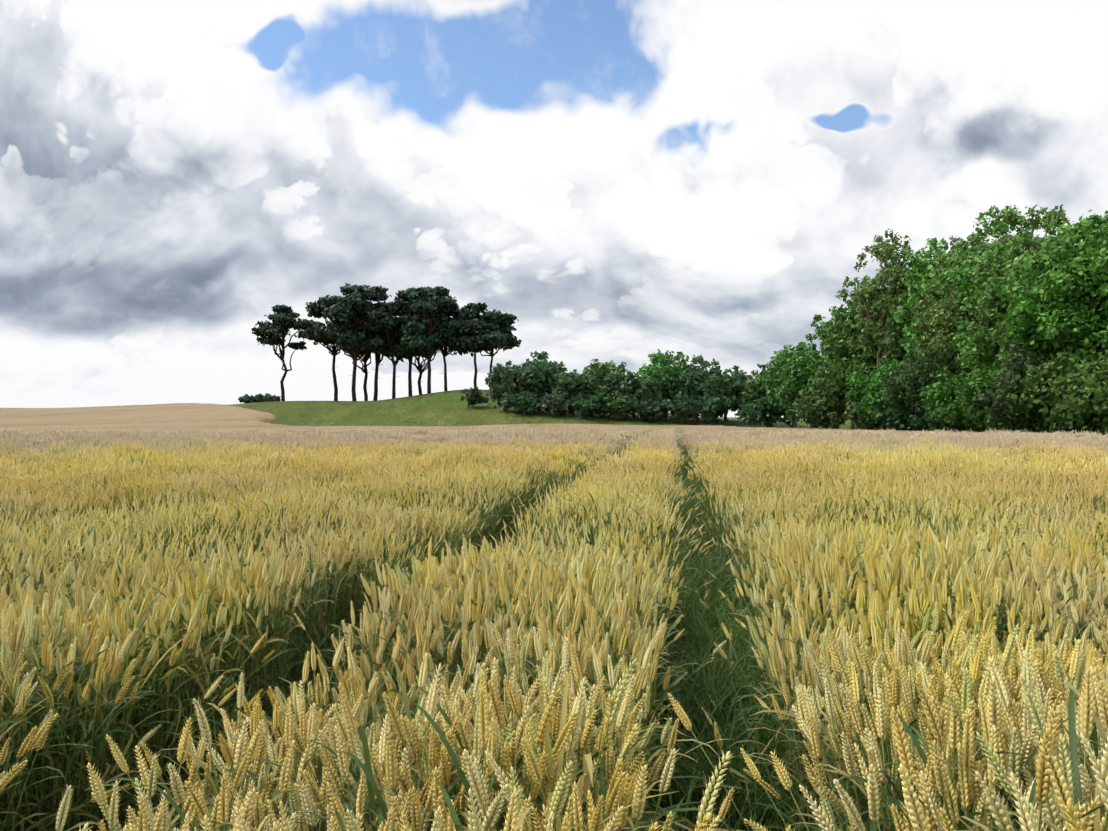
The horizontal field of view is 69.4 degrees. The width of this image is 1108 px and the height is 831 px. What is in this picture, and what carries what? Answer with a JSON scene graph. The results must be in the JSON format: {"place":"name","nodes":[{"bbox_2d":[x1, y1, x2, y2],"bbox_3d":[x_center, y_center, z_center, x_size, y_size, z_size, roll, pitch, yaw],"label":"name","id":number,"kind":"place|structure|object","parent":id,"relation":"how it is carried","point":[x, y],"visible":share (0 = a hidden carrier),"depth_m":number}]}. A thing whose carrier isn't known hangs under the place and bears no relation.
{"place":"outdoors","nodes":[
{"label":"outdoors","id":0,"kind":"place"},
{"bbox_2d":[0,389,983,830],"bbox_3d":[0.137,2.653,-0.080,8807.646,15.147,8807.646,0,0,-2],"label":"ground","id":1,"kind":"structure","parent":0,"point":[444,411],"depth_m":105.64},
{"bbox_2d":[238,393,271,403],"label":"bush","id":2,"kind":"object","parent":1,"relation":"on","point":[246,398],"visible":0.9,"depth_m":146.87},
{"bbox_2d":[257,393,280,401],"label":"bush","id":3,"kind":"object","parent":1,"relation":"on","point":[273,397],"visible":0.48,"depth_m":148.55},
{"bbox_2d":[251,304,315,400],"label":"pine","id":4,"kind":"object","parent":1,"relation":"on","point":[283,317],"visible":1,"depth_m":149.55},
{"bbox_2d":[294,294,372,400],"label":"pine","id":5,"kind":"object","parent":1,"relation":"on","point":[314,332],"visible":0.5,"depth_m":153.43},
{"bbox_2d":[341,329,370,400],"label":"pine","id":6,"kind":"object","parent":1,"relation":"on","point":[366,356],"visible":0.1,"depth_m":162.54},
{"bbox_2d":[322,283,392,400],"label":"pine","id":7,"kind":"object","parent":1,"relation":"on","point":[352,302],"visible":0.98,"depth_m":147.31},
{"bbox_2d":[357,294,397,400],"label":"pine","id":8,"kind":"object","parent":1,"relation":"on","point":[377,357],"visible":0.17,"depth_m":156.95},
{"bbox_2d":[366,301,419,398],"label":"pine","id":9,"kind":"object","parent":1,"relation":"on","point":[383,321],"visible":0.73,"depth_m":150.53},
{"bbox_2d":[382,287,426,395],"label":"pine","id":10,"kind":"object","parent":1,"relation":"on","point":[402,295],"visible":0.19,"depth_m":152.97},
{"bbox_2d":[408,310,443,394],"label":"pine","id":11,"kind":"object","parent":1,"relation":"on","point":[419,367],"visible":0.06,"depth_m":163.69},
{"bbox_2d":[398,286,458,393],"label":"pine","id":12,"kind":"object","parent":1,"relation":"on","point":[429,303],"visible":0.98,"depth_m":147.44},
{"bbox_2d":[420,308,477,390],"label":"pine","id":13,"kind":"object","parent":1,"relation":"on","point":[450,346],"visible":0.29,"depth_m":152.38},
{"bbox_2d":[461,385,488,407],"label":"hedge","id":14,"kind":"object","parent":1,"relation":"on","point":[474,396],"visible":1,"depth_m":126.55},
{"bbox_2d":[444,302,506,388],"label":"pine","id":15,"kind":"object","parent":1,"relation":"on","point":[470,338],"visible":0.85,"depth_m":149.71},
{"bbox_2d":[475,309,521,389],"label":"pine","id":16,"kind":"object","parent":1,"relation":"on","point":[505,321],"visible":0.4,"depth_m":155.14},
{"bbox_2d":[485,360,530,410],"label":"tree","id":17,"kind":"object","parent":1,"relation":"on","point":[500,380],"visible":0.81,"depth_m":122.12},
{"bbox_2d":[500,390,546,414],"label":"hedge","id":18,"kind":"object","parent":1,"relation":"on","point":[526,402],"visible":0.96,"depth_m":118.47},
{"bbox_2d":[512,351,567,410],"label":"tree","id":19,"kind":"object","parent":1,"relation":"on","point":[543,371],"visible":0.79,"depth_m":122.89},
{"bbox_2d":[536,391,579,415],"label":"hedge","id":20,"kind":"object","parent":1,"relation":"on","point":[553,403],"visible":0.96,"depth_m":117.73},
{"bbox_2d":[547,369,595,414],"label":"tree","id":21,"kind":"object","parent":1,"relation":"on","point":[566,382],"visible":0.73,"depth_m":120.02},
{"bbox_2d":[565,392,609,418],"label":"hedge","id":22,"kind":"object","parent":1,"relation":"on","point":[588,405],"visible":0.98,"depth_m":117.00},
{"bbox_2d":[569,358,628,415],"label":"tree","id":23,"kind":"object","parent":1,"relation":"on","point":[603,374],"visible":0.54,"depth_m":121.77},
{"bbox_2d":[603,393,640,419],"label":"hedge","id":24,"kind":"object","parent":1,"relation":"on","point":[621,408],"visible":0.9,"depth_m":116.83},
{"bbox_2d":[606,369,665,417],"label":"tree","id":25,"kind":"object","parent":1,"relation":"on","point":[638,389],"visible":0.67,"depth_m":119.03},
{"bbox_2d":[632,395,670,421],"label":"hedge","id":26,"kind":"object","parent":1,"relation":"on","point":[650,409],"visible":0.98,"depth_m":115.96},
{"bbox_2d":[635,349,697,416],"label":"tree","id":27,"kind":"object","parent":1,"relation":"on","point":[661,372],"visible":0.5,"depth_m":122.59},
{"bbox_2d":[661,391,703,422],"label":"hedge","id":28,"kind":"object","parent":1,"relation":"on","point":[683,408],"visible":0.9,"depth_m":114.90},
{"bbox_2d":[663,354,723,416],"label":"tree","id":29,"kind":"object","parent":1,"relation":"on","point":[692,378],"visible":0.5,"depth_m":120.56},
{"bbox_2d":[693,394,731,424],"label":"hedge","id":30,"kind":"object","parent":1,"relation":"on","point":[712,408],"visible":1,"depth_m":113.88},
{"bbox_2d":[694,365,748,420],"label":"tree","id":31,"kind":"object","parent":1,"relation":"on","point":[719,384],"visible":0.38,"depth_m":117.45},
{"bbox_2d":[720,372,765,423],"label":"tree","id":32,"kind":"object","parent":1,"relation":"on","point":[736,401],"visible":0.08,"depth_m":115.87},
{"bbox_2d":[737,391,784,426],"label":"hedge","id":33,"kind":"object","parent":1,"relation":"on","point":[759,410],"visible":0.96,"depth_m":110.02},
{"bbox_2d":[741,369,791,426],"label":"tree","id":34,"kind":"object","parent":1,"relation":"on","point":[759,380],"visible":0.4,"depth_m":112.02},
{"bbox_2d":[757,342,811,427],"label":"tree","id":35,"kind":"object","parent":1,"relation":"on","point":[768,387],"visible":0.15,"depth_m":110.63},
{"bbox_2d":[766,340,824,427],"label":"tree","id":36,"kind":"object","parent":1,"relation":"on","point":[787,391],"visible":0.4,"depth_m":100.71},
{"bbox_2d":[792,392,848,428],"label":"bush","id":37,"kind":"object","parent":1,"relation":"on","point":[814,412],"visible":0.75,"depth_m":91.93},
{"bbox_2d":[796,304,853,428],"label":"tree","id":38,"kind":"object","parent":1,"relation":"on","point":[815,364],"visible":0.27,"depth_m":95.15},
{"bbox_2d":[810,358,876,428],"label":"tree","id":39,"kind":"object","parent":1,"relation":"on","point":[834,388],"visible":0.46,"depth_m":85.84},
{"bbox_2d":[814,275,885,428],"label":"tree","id":40,"kind":"object","parent":1,"relation":"on","point":[845,327],"visible":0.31,"depth_m":88.44},
{"bbox_2d":[842,394,889,429],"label":"bush","id":41,"kind":"object","parent":1,"relation":"on","point":[864,424],"visible":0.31,"depth_m":80.43},
{"bbox_2d":[845,275,890,429],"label":"tree","id":42,"kind":"object","parent":1,"relation":"on","point":[851,366],"depth_m":90.92},
{"bbox_2d":[845,357,907,419],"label":"tree","id":43,"kind":"object","parent":1,"relation":"on","point":[874,389],"visible":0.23,"depth_m":76.87},
{"bbox_2d":[849,229,912,429],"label":"tree","id":44,"kind":"object","parent":1,"relation":"on","point":[881,256],"visible":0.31,"depth_m":82.40},
{"bbox_2d":[861,266,919,429],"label":"tree","id":45,"kind":"object","parent":1,"relation":"on","point":[892,344],"visible":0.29,"depth_m":78.85},
{"bbox_2d":[868,240,913,362],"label":"tree","id":46,"kind":"object","parent":1,"relation":"on","point":[885,264],"depth_m":84.46},
{"bbox_2d":[871,394,929,430],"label":"bush","id":47,"kind":"object","parent":1,"relation":"on","point":[895,419],"visible":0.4,"depth_m":72.71},
{"bbox_2d":[903,245,933,430],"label":"tree","id":48,"kind":"object","parent":1,"relation":"on","point":[925,252],"visible":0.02,"depth_m":80.54},
{"bbox_2d":[893,237,957,366],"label":"tree","id":49,"kind":"object","parent":1,"relation":"on","point":[916,264],"visible":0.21,"depth_m":72.80},
{"bbox_2d":[880,349,971,430],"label":"tree","id":50,"kind":"object","parent":1,"relation":"on","point":[910,382],"visible":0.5,"depth_m":67.85},
{"bbox_2d":[907,400,971,431],"bbox_3d":[31.294,0.398,63.870,6.161,3.805,6.132,0,0,-2],"label":"bush","id":51,"kind":"object","parent":1,"relation":"on","point":[915,422],"visible":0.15,"depth_m":63.40},
{"bbox_2d":[929,238,968,298],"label":"tree","id":52,"kind":"object","parent":1,"relation":"on","point":[944,243],"depth_m":74.64},
{"bbox_2d":[910,233,998,373],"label":"tree","id":53,"kind":"object","parent":1,"relation":"on","point":[945,320],"visible":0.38,"depth_m":66.36},
{"bbox_2d":[914,363,994,431],"bbox_3d":[32.154,-0.843,60.870,7.792,6.214,8.418,0,0,-2],"label":"tree","id":54,"kind":"object","parent":1,"relation":"on","point":[938,394],"visible":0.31,"depth_m":60.40},
{"bbox_2d":[944,402,998,431],"bbox_3d":[31.006,0.476,56.881,5.883,3.481,5.787,0,0,-2],"label":"bush","id":55,"kind":"object","parent":1,"relation":"on","point":[970,423],"visible":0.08,"depth_m":57.90},
{"bbox_2d":[948,239,999,316],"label":"tree","id":56,"kind":"object","parent":1,"relation":"on","point":[984,242],"depth_m":69.49},
{"bbox_2d":[936,205,1042,377],"bbox_3d":[34.179,-6.883,61.005,8.195,18.466,8.100,0,0,-2],"label":"tree","id":57,"kind":"object","parent":1,"relation":"on","point":[964,289],"visible":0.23,"depth_m":60.85},
{"bbox_2d":[952,354,1043,428],"bbox_3d":[30.979,-0.991,53.602,7.260,6.341,7.667,0,0,-47],"label":"bush","id":58,"kind":"object","parent":1,"relation":"on","point":[972,387],"visible":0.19,"depth_m":53.88},
{"bbox_2d":[965,221,1038,356],"bbox_3d":[36.590,-6.589,62.949,7.434,17.755,6.934,0,0,-2],"label":"tree","id":59,"kind":"object","parent":1,"relation":"on","point":[1025,224],"visible":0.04,"depth_m":62.60},
{"bbox_2d":[983,407,1042,432],"bbox_3d":[29.979,0.466,49.898,5.462,3.287,4.927,0,0,-42],"label":"bush","id":60,"kind":"object","parent":1,"relation":"on","point":[1014,425],"visible":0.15,"depth_m":49.56},
{"bbox_2d":[960,204,1073,369],"bbox_3d":[33.205,-6.360,55.896,7.479,17.340,7.734,0,0,-2],"label":"tree","id":61,"kind":"object","parent":1,"relation":"on","point":[993,303],"visible":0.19,"depth_m":55.75},
{"bbox_2d":[976,334,1083,428],"bbox_3d":[29.817,-1.399,47.702,8.274,7.020,7.994,0,0,-2],"label":"bush","id":62,"kind":"object","parent":1,"relation":"on","point":[1017,375],"visible":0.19,"depth_m":47.88},
{"bbox_2d":[987,210,1107,364],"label":"tree","id":63,"kind":"object","parent":1,"relation":"on","point":[1018,288],"visible":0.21,"depth_m":50.39},
{"bbox_2d":[1003,210,1107,372],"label":"tree","id":64,"kind":"object","parent":1,"relation":"on","point":[1076,293],"visible":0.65,"depth_m":46.26},
{"bbox_2d":[1006,349,1107,433],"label":"bush","id":65,"kind":"object","parent":1,"relation":"on","point":[1095,366],"visible":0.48,"depth_m":43.80},
{"bbox_2d":[1018,399,1098,435],"bbox_3d":[29.932,0.478,45.837,5.690,3.439,5.663,0,0,-2],"label":"bush","id":66,"kind":"object","parent":1,"relation":"on","point":[1046,426],"visible":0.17,"depth_m":45.47},
{"bbox_2d":[1034,220,1107,374],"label":"tree","id":67,"kind":"object","parent":1,"relation":"on","point":[1101,263],"visible":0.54,"depth_m":45.07},
{"bbox_2d":[1045,374,1107,435],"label":"tree","id":68,"kind":"object","parent":1,"relation":"on","point":[1089,405],"visible":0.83,"depth_m":40.75},
{"bbox_2d":[0,0,1107,416],"label":"sky","id":69,"kind":"structure","parent":0,"point":[621,180]}
]}

